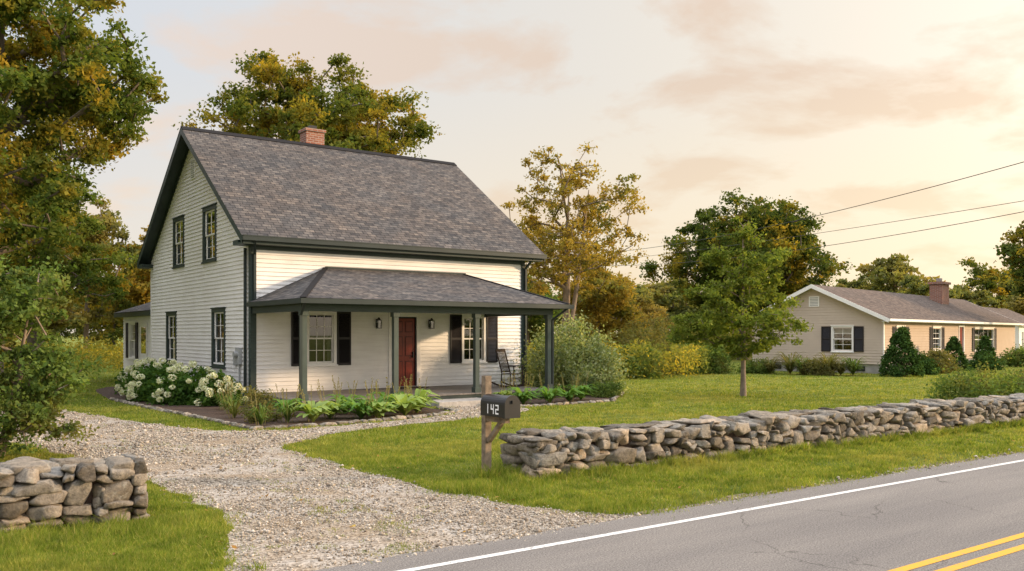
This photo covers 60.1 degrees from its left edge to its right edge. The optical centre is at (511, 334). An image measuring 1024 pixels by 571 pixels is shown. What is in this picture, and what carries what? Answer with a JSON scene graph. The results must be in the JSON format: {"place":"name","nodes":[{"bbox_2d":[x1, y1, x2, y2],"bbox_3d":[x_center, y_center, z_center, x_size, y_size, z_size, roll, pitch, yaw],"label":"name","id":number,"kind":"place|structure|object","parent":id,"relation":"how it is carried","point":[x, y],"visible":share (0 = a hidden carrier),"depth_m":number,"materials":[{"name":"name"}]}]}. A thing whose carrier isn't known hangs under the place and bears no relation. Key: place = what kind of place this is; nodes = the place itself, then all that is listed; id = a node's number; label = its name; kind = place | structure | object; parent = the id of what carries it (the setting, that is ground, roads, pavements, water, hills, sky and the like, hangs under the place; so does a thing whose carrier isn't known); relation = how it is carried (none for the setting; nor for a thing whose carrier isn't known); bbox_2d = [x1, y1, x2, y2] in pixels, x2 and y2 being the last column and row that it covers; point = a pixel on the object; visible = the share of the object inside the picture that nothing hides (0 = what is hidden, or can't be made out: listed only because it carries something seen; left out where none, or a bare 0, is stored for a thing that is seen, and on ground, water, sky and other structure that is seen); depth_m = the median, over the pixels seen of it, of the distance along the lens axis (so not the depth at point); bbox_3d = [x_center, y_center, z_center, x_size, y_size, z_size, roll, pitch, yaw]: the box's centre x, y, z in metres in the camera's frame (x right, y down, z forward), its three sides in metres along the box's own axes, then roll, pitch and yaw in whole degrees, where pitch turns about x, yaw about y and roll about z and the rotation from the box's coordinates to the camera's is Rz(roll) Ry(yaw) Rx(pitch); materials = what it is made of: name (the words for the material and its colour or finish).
{"place":"outdoors","nodes":[
{"label":"outdoors","id":0,"kind":"place"},
{"bbox_2d":[4,333,123,369],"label":"goldenrod meadow","id":1,"kind":"structure","parent":0,"point":[114,355],"depth_m":49.22,"materials":[{"name":"plant"}]},
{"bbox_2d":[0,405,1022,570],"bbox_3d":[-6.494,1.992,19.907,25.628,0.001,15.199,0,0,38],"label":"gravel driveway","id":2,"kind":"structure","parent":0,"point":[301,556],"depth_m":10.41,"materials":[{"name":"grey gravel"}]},
{"bbox_2d":[0,336,1023,570],"bbox_3d":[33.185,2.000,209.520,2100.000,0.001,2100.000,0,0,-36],"label":"ground","id":3,"kind":"structure","parent":0,"point":[109,374],"depth_m":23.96,"materials":[{"name":"green plant"}]},
{"bbox_2d":[0,188,24,272],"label":"maple tree","id":4,"kind":"object","parent":3,"relation":"on","point":[3,189],"visible":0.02,"depth_m":43.58,"materials":[{"name":"green plant"}]},
{"bbox_2d":[9,362,61,386],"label":"round shrub","id":5,"kind":"object","parent":3,"relation":"on","point":[27,379],"visible":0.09,"depth_m":31.03,"materials":[{"name":"green plant"}]},
{"bbox_2d":[0,253,112,457],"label":"arching shrub","id":6,"kind":"object","parent":3,"relation":"on","point":[36,410],"visible":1,"depth_m":14.09,"materials":[{"name":"green plant"}]},
{"bbox_2d":[0,132,137,363],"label":"maple tree","id":7,"kind":"object","parent":3,"relation":"on","point":[88,265],"visible":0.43,"depth_m":35.77,"materials":[{"name":"green plant"}]},
{"bbox_2d":[0,454,149,533],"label":"stone wall","id":8,"kind":"structure","parent":3,"relation":"on","point":[35,492],"depth_m":9.12,"materials":[{"name":"grey stone"}]},
{"bbox_2d":[0,0,169,373],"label":"maple tree","id":9,"kind":"object","parent":3,"relation":"on","point":[52,102],"visible":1,"depth_m":25.76,"materials":[{"name":"green plant"}]},
{"bbox_2d":[42,196,140,358],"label":"golden ash tree","id":10,"kind":"object","parent":3,"relation":"on","point":[86,316],"visible":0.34,"depth_m":55.09,"materials":[{"name":"green plant"}]},
{"bbox_2d":[102,225,149,305],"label":"golden ash tree","id":11,"kind":"object","parent":3,"relation":"on","point":[140,294],"visible":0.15,"depth_m":54.27,"materials":[{"name":"green plant"}]},
{"bbox_2d":[173,48,444,157],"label":"oak tree","id":12,"kind":"object","parent":3,"relation":"on","point":[303,105],"visible":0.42,"depth_m":45.83,"materials":[{"name":"green plant"}]},
{"bbox_2d":[114,125,573,408],"bbox_3d":[-7.486,-2.930,34.233,10.990,9.860,21.750,0,0,-36],"label":"white farmhouse","id":13,"kind":"object","parent":3,"relation":"on","point":[310,258],"visible":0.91,"depth_m":28.83,"materials":[{"name":"wood"}]},
{"bbox_2d":[165,203,487,368],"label":"windows","id":14,"kind":"structure","parent":13,"relation":"in","point":[321,329],"depth_m":28.68,"materials":[{"name":"black glass"}]},
{"bbox_2d":[388,312,419,387],"bbox_3d":[-3.515,0.500,28.775,1.240,2.480,0.190,0,0,-36],"label":"front door","id":15,"kind":"structure","parent":13,"relation":"in","point":[409,323],"depth_m":28.85,"materials":[{"name":"red paint"}]},
{"bbox_2d":[491,349,529,387],"bbox_3d":[-0.048,1.097,28.700,1.116,1.235,0.637,0,0,32],"label":"rocking chair","id":16,"kind":"object","parent":13,"relation":"on","point":[503,351],"visible":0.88,"depth_m":28.75,"materials":[{"name":"brown wood"}]},
{"bbox_2d":[96,387,624,429],"bbox_3d":[-5.077,1.989,29.624,14.835,0.170,18.125,0,0,-36],"label":"garden bed","id":17,"kind":"object","parent":3,"relation":"on","point":[215,413],"visible":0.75,"depth_m":22.17,"materials":[{"name":"brown soil"}]},
{"bbox_2d":[114,358,170,393],"bbox_3d":[-12.127,1.425,29.466,2.043,1.265,1.961,0,0,4],"label":"hydrangea bush","id":18,"kind":"object","parent":17,"relation":"on","point":[127,369],"visible":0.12,"depth_m":29.02,"materials":[{"name":"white plant"}]},
{"bbox_2d":[118,357,173,396],"bbox_3d":[-11.280,1.385,28.089,2.278,1.341,2.184,0,0,-36],"label":"hydrangea bush","id":19,"kind":"object","parent":17,"relation":"on","point":[131,379],"visible":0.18,"depth_m":27.70,"materials":[{"name":"white plant"}]},
{"bbox_2d":[118,358,195,402],"bbox_3d":[-10.451,1.380,26.615,2.154,1.359,2.080,0,0,32],"label":"hydrangea bush","id":20,"kind":"object","parent":17,"relation":"on","point":[146,387],"visible":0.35,"depth_m":26.16,"materials":[{"name":"green plant"}]},
{"bbox_2d":[146,360,215,405],"bbox_3d":[-9.345,1.401,25.469,1.996,1.307,2.121,0,0,13],"label":"hydrangea bush","id":21,"kind":"object","parent":17,"relation":"on","point":[177,387],"visible":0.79,"depth_m":24.96,"materials":[{"name":"white plant"}]},
{"bbox_2d":[194,369,249,406],"bbox_3d":[-8.174,1.520,24.806,1.512,1.083,1.523,0,0,-36],"label":"hydrangea bush","id":22,"kind":"object","parent":17,"relation":"on","point":[208,387],"visible":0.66,"depth_m":24.50,"materials":[{"name":"white plant"}]},
{"bbox_2d":[209,382,238,409],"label":"daylily plant","id":23,"kind":"object","parent":17,"relation":"on","point":[215,395],"visible":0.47,"depth_m":23.18,"materials":[{"name":"green plant"}]},
{"bbox_2d":[216,377,245,413],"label":"daylily plant","id":24,"kind":"object","parent":17,"relation":"on","point":[234,399],"visible":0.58,"depth_m":21.97,"materials":[{"name":"green plant"}]},
{"bbox_2d":[219,382,247,417],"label":"daylily plant","id":25,"kind":"object","parent":17,"relation":"on","point":[233,409],"visible":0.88,"depth_m":20.89,"materials":[{"name":"green plant"}]},
{"bbox_2d":[240,387,278,425],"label":"daylily plant","id":26,"kind":"object","parent":17,"relation":"on","point":[261,418],"visible":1,"depth_m":19.20,"materials":[{"name":"green plant"}]},
{"bbox_2d":[238,385,283,423],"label":"barberry shrub","id":27,"kind":"object","parent":17,"relation":"on","point":[255,400],"visible":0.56,"depth_m":19.99,"materials":[{"name":"green plant"}]},
{"bbox_2d":[271,385,302,422],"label":"daylily plant","id":28,"kind":"object","parent":17,"relation":"on","point":[287,415],"visible":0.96,"depth_m":19.80,"materials":[{"name":"green plant"}]},
{"bbox_2d":[270,383,307,413],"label":"hosta plant","id":29,"kind":"object","parent":17,"relation":"on","point":[287,402],"visible":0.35,"depth_m":21.28,"materials":[{"name":"green plant"}]},
{"bbox_2d":[289,384,338,421],"bbox_3d":[-4.542,1.553,20.084,0.998,0.874,1.254,0,0,8],"label":"hosta plant","id":30,"kind":"object","parent":17,"relation":"on","point":[312,411],"visible":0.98,"depth_m":19.95,"materials":[{"name":"green plant"}]},
{"bbox_2d":[317,379,351,418],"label":"hosta plant","id":31,"kind":"object","parent":17,"relation":"on","point":[334,408],"visible":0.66,"depth_m":20.76,"materials":[{"name":"green plant"}]},
{"bbox_2d":[323,375,367,413],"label":"hosta plant","id":32,"kind":"object","parent":17,"relation":"on","point":[346,399],"visible":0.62,"depth_m":21.99,"materials":[{"name":"green plant"}]},
{"bbox_2d":[337,377,379,418],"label":"hosta plant","id":33,"kind":"object","parent":17,"relation":"on","point":[360,410],"visible":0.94,"depth_m":20.65,"materials":[{"name":"green plant"}]},
{"bbox_2d":[352,379,396,407],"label":"hosta plant","id":34,"kind":"object","parent":17,"relation":"on","point":[379,398],"visible":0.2,"depth_m":21.76,"materials":[{"name":"green plant"}]},
{"bbox_2d":[364,380,399,417],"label":"hosta plant","id":35,"kind":"object","parent":17,"relation":"on","point":[379,410],"visible":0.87,"depth_m":20.70,"materials":[{"name":"green plant"}]},
{"bbox_2d":[372,377,402,411],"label":"hosta plant","id":36,"kind":"object","parent":17,"relation":"on","point":[383,393],"visible":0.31,"depth_m":22.54,"materials":[{"name":"green plant"}]},
{"bbox_2d":[380,379,428,415],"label":"hosta plant","id":37,"kind":"object","parent":17,"relation":"on","point":[405,406],"visible":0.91,"depth_m":21.40,"materials":[{"name":"green plant"}]},
{"bbox_2d":[394,374,432,399],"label":"hosta plant","id":38,"kind":"object","parent":17,"relation":"on","point":[410,387],"visible":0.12,"depth_m":23.49,"materials":[{"name":"green plant"}]},
{"bbox_2d":[392,376,442,412],"bbox_3d":[-2.401,1.523,22.393,1.374,0.934,1.372,0,0,3],"label":"hosta plant","id":39,"kind":"object","parent":17,"relation":"on","point":[420,392],"visible":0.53,"depth_m":22.24,"materials":[{"name":"green plant"}]},
{"bbox_2d":[492,371,514,394],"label":"hosta plant","id":40,"kind":"object","parent":17,"relation":"on","point":[505,392],"visible":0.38,"depth_m":25.50,"materials":[{"name":"green plant"}]},
{"bbox_2d":[505,372,540,403],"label":"hosta plant","id":41,"kind":"object","parent":17,"relation":"on","point":[524,397],"visible":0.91,"depth_m":24.94,"materials":[{"name":"green plant"}]},
{"bbox_2d":[533,370,569,402],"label":"hosta plant","id":42,"kind":"object","parent":17,"relation":"on","point":[548,394],"visible":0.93,"depth_m":25.24,"materials":[{"name":"green plant"}]},
{"bbox_2d":[553,372,590,401],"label":"hosta plant","id":43,"kind":"object","parent":17,"relation":"on","point":[571,394],"visible":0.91,"depth_m":25.81,"materials":[{"name":"green plant"}]},
{"bbox_2d":[513,310,635,393],"bbox_3d":[1.990,0.575,30.134,4.500,2.960,4.459,0,0,-36],"label":"dogwood shrub","id":44,"kind":"object","parent":17,"relation":"on","point":[573,358],"visible":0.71,"depth_m":29.48,"materials":[{"name":"green plant"}]},
{"bbox_2d":[563,372,596,399],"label":"hosta plant","id":45,"kind":"object","parent":17,"relation":"on","point":[585,388],"visible":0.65,"depth_m":26.59,"materials":[{"name":"green plant"}]},
{"bbox_2d":[589,380,623,397],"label":"round shrub","id":46,"kind":"object","parent":17,"relation":"on","point":[605,390],"visible":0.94,"depth_m":27.80,"materials":[{"name":"green plant"}]},
{"bbox_2d":[424,398,480,406],"bbox_3d":[-1.497,1.925,24.901,1.850,0.150,0.950,0,0,-36],"label":"stone step","id":47,"kind":"object","parent":3,"relation":"on","point":[460,402],"visible":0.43,"depth_m":24.49,"materials":[{"name":"stone"}]},
{"bbox_2d":[481,376,519,474],"bbox_3d":[-0.177,1.290,12.074,0.264,1.420,0.695,0,0,-36],"label":"mailbox","id":48,"kind":"object","parent":3,"relation":"on","point":[501,410],"visible":0.96,"depth_m":12.12,"materials":[{"name":"black metal"}]},
{"bbox_2d":[7,392,1013,570],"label":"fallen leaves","id":49,"kind":"object","parent":3,"relation":"on","point":[233,546],"visible":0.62,"depth_m":13.04,"materials":[{"name":"brown plant"}]},
{"bbox_2d":[8,253,1023,348],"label":"distant trees","id":50,"kind":"object","parent":3,"relation":"on","point":[659,299],"visible":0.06,"depth_m":90.19,"materials":[{"name":"green plant"}]},
{"bbox_2d":[527,275,570,353],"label":"hawthorn tree","id":51,"kind":"object","parent":3,"relation":"on","point":[538,320],"visible":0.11,"depth_m":55.22,"materials":[{"name":"green plant"}]},
{"bbox_2d":[500,141,651,339],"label":"golden ash tree","id":52,"kind":"object","parent":3,"relation":"on","point":[568,241],"visible":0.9,"depth_m":44.27,"materials":[{"name":"yellow plant"}]},
{"bbox_2d":[554,251,650,344],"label":"golden ash tree","id":53,"kind":"object","parent":3,"relation":"on","point":[606,307],"visible":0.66,"depth_m":58.14,"materials":[{"name":"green plant"}]},
{"bbox_2d":[611,343,671,378],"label":"olive shrub","id":54,"kind":"object","parent":3,"relation":"on","point":[646,373],"visible":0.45,"depth_m":40.23,"materials":[{"name":"green plant"}]},
{"bbox_2d":[606,311,689,374],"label":"olive shrub","id":55,"kind":"object","parent":3,"relation":"on","point":[627,335],"visible":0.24,"depth_m":44.05,"materials":[{"name":"green plant"}]},
{"bbox_2d":[557,310,751,358],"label":"field edge brush","id":56,"kind":"object","parent":3,"relation":"on","point":[675,325],"visible":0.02,"depth_m":71.68,"materials":[{"name":"green plant"}]},
{"bbox_2d":[670,334,740,373],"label":"olive shrub","id":57,"kind":"object","parent":3,"relation":"on","point":[720,357],"visible":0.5,"depth_m":44.52,"materials":[{"name":"green plant"}]},
{"bbox_2d":[666,216,813,395],"bbox_3d":[7.395,-0.927,28.687,4.019,5.859,4.124,0,0,37],"label":"young tree","id":58,"kind":"object","parent":3,"relation":"on","point":[717,308],"visible":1,"depth_m":28.32,"materials":[{"name":"green plant"}]},
{"bbox_2d":[639,187,855,359],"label":"sugar maple tree","id":59,"kind":"object","parent":3,"relation":"on","point":[793,269],"visible":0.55,"depth_m":66.47,"materials":[{"name":"green plant"}]},
{"bbox_2d":[737,357,777,373],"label":"foundation shrub","id":60,"kind":"object","parent":3,"relation":"on","point":[753,367],"visible":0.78,"depth_m":44.76,"materials":[{"name":"green plant"}]},
{"bbox_2d":[499,393,1023,478],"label":"stone wall","id":61,"kind":"structure","parent":3,"relation":"on","point":[535,450],"depth_m":14.50,"materials":[{"name":"grey stone"}]},
{"bbox_2d":[772,351,810,373],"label":"ornamental grass","id":62,"kind":"object","parent":3,"relation":"on","point":[790,368],"depth_m":43.88,"materials":[{"name":"green plant"}]},
{"bbox_2d":[786,355,811,373],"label":"ornamental grass","id":63,"kind":"object","parent":3,"relation":"on","point":[798,363],"depth_m":43.43,"materials":[{"name":"green plant"}]},
{"bbox_2d":[796,356,836,375],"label":"foundation shrub","id":64,"kind":"object","parent":3,"relation":"on","point":[814,368],"visible":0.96,"depth_m":42.76,"materials":[{"name":"green plant"}]},
{"bbox_2d":[620,451,1021,515],"bbox_3d":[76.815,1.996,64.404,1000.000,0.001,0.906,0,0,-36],"label":"dirt shoulder","id":65,"kind":"object","parent":3,"relation":"on","point":[728,499],"visible":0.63,"depth_m":11.01},
{"bbox_2d":[812,352,847,370],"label":"ornamental grass","id":66,"kind":"object","parent":3,"relation":"on","point":[830,361],"depth_m":42.72,"materials":[{"name":"green plant"}]},
{"bbox_2d":[752,288,1014,373],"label":"walls","id":67,"kind":"structure","parent":3,"relation":"on","point":[829,311],"depth_m":46.90,"materials":[{"name":"beige"}]},
{"bbox_2d":[809,296,818,306],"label":"gable vent","id":68,"kind":"object","parent":67,"relation":"attached to","point":[813,301],"visible":1,"depth_m":46.77,"materials":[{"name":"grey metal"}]},
{"bbox_2d":[762,284,1023,325],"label":"roof","id":69,"kind":"structure","parent":67,"relation":"on","point":[892,307],"depth_m":51.34,"materials":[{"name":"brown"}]},
{"bbox_2d":[927,278,950,304],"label":"chimney","id":70,"kind":"object","parent":69,"relation":"on","point":[939,290],"visible":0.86,"depth_m":59.19,"materials":[{"name":"brick"}]},
{"bbox_2d":[821,325,996,352],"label":"windows","id":71,"kind":"structure","parent":67,"relation":"attached to","point":[852,338],"depth_m":46.40,"materials":[{"name":"white glass"}]},
{"bbox_2d":[958,325,969,366],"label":"front door","id":72,"kind":"structure","parent":67,"relation":"attached to","point":[961,334],"depth_m":54.81,"materials":[{"name":"red paint"}]},
{"bbox_2d":[877,325,926,376],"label":"yew cone","id":73,"kind":"object","parent":3,"relation":"on","point":[900,359],"visible":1,"depth_m":41.61,"materials":[{"name":"green plant"}]},
{"bbox_2d":[904,351,941,374],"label":"boxwood shrub","id":74,"kind":"object","parent":3,"relation":"on","point":[927,366],"visible":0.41,"depth_m":43.45,"materials":[{"name":"green plant"}]},
{"bbox_2d":[921,346,961,373],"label":"boxwood shrub","id":75,"kind":"object","parent":3,"relation":"on","point":[940,356],"visible":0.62,"depth_m":45.13,"materials":[{"name":"green plant"}]},
{"bbox_2d":[945,336,971,370],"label":"yew cone","id":76,"kind":"object","parent":3,"relation":"on","point":[953,343],"visible":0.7,"depth_m":48.04,"materials":[{"name":"green plant"}]},
{"bbox_2d":[913,357,1023,399],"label":"roadside shrub","id":77,"kind":"object","parent":3,"relation":"on","point":[966,384],"visible":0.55,"depth_m":23.81,"materials":[{"name":"green plant"}]},
{"bbox_2d":[971,335,1000,362],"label":"yew cone","id":78,"kind":"object","parent":3,"relation":"on","point":[985,341],"visible":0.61,"depth_m":51.94,"materials":[{"name":"green plant"}]},
{"bbox_2d":[968,349,1005,369],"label":"boxwood shrub","id":79,"kind":"object","parent":3,"relation":"on","point":[984,357],"visible":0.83,"depth_m":49.31,"materials":[{"name":"green plant"}]},
{"bbox_2d":[983,307,1023,349],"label":"detached garage","id":80,"kind":"structure","parent":3,"relation":"on","point":[1019,330],"depth_m":76.99,"materials":[{"name":"grey"}]},
{"bbox_2d":[984,363,1023,390],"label":"roadside shrub","id":81,"kind":"object","parent":3,"relation":"on","point":[1017,373],"visible":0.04,"depth_m":25.44,"materials":[{"name":"green plant"}]},
{"bbox_2d":[993,220,1023,297],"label":"sugar maple tree","id":82,"kind":"object","parent":3,"relation":"on","point":[1014,252],"visible":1,"depth_m":59.05,"materials":[{"name":"green plant"}]},
{"bbox_2d":[996,339,1023,366],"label":"boxwood shrub","id":83,"kind":"object","parent":3,"relation":"on","point":[1016,357],"visible":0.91,"depth_m":54.16,"materials":[{"name":"green plant"}]},
{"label":"utility pole","id":84,"kind":"object","parent":3,"relation":"on","visible":0},
{"bbox_2d":[576,162,1023,265],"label":"power lines","id":85,"kind":"object","parent":84,"relation":"attached to","point":[855,227],"visible":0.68,"depth_m":37.09,"materials":[{"name":"black metal"}]},
{"bbox_2d":[1,0,1023,335],"label":"sky","id":86,"kind":"structure","parent":0,"point":[828,106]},
{"bbox_2d":[527,337,719,378],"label":"goldenrod meadow","id":87,"kind":"structure","parent":0,"point":[676,352],"depth_m":40.28,"materials":[{"name":"plant"}]},
{"bbox_2d":[313,452,1023,570],"bbox_3d":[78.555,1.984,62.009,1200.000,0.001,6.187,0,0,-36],"label":"road","id":88,"kind":"structure","parent":0,"point":[888,527],"depth_m":8.72,"materials":[{"name":"grey asphalt"}]},
{"bbox_2d":[398,459,1023,570],"bbox_3d":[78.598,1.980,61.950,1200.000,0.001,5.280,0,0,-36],"label":"road markings","id":89,"kind":"object","parent":88,"relation":"on","point":[966,551],"depth_m":8.25,"materials":[{"name":"white paint"}]},
{"bbox_2d":[757,356,784,372],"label":"ornamental grass","id":90,"kind":"object","parent":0,"point":[771,366],"depth_m":44.36,"materials":[{"name":"green plant"}]},
{"bbox_2d":[831,356,850,374],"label":"ornamental grass","id":91,"kind":"object","parent":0,"point":[840,370],"depth_m":42.51,"materials":[{"name":"green plant"}]},
{"bbox_2d":[840,356,870,374],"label":"ornamental grass","id":92,"kind":"object","parent":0,"point":[853,367],"depth_m":42.38,"materials":[{"name":"green plant"}]}
]}

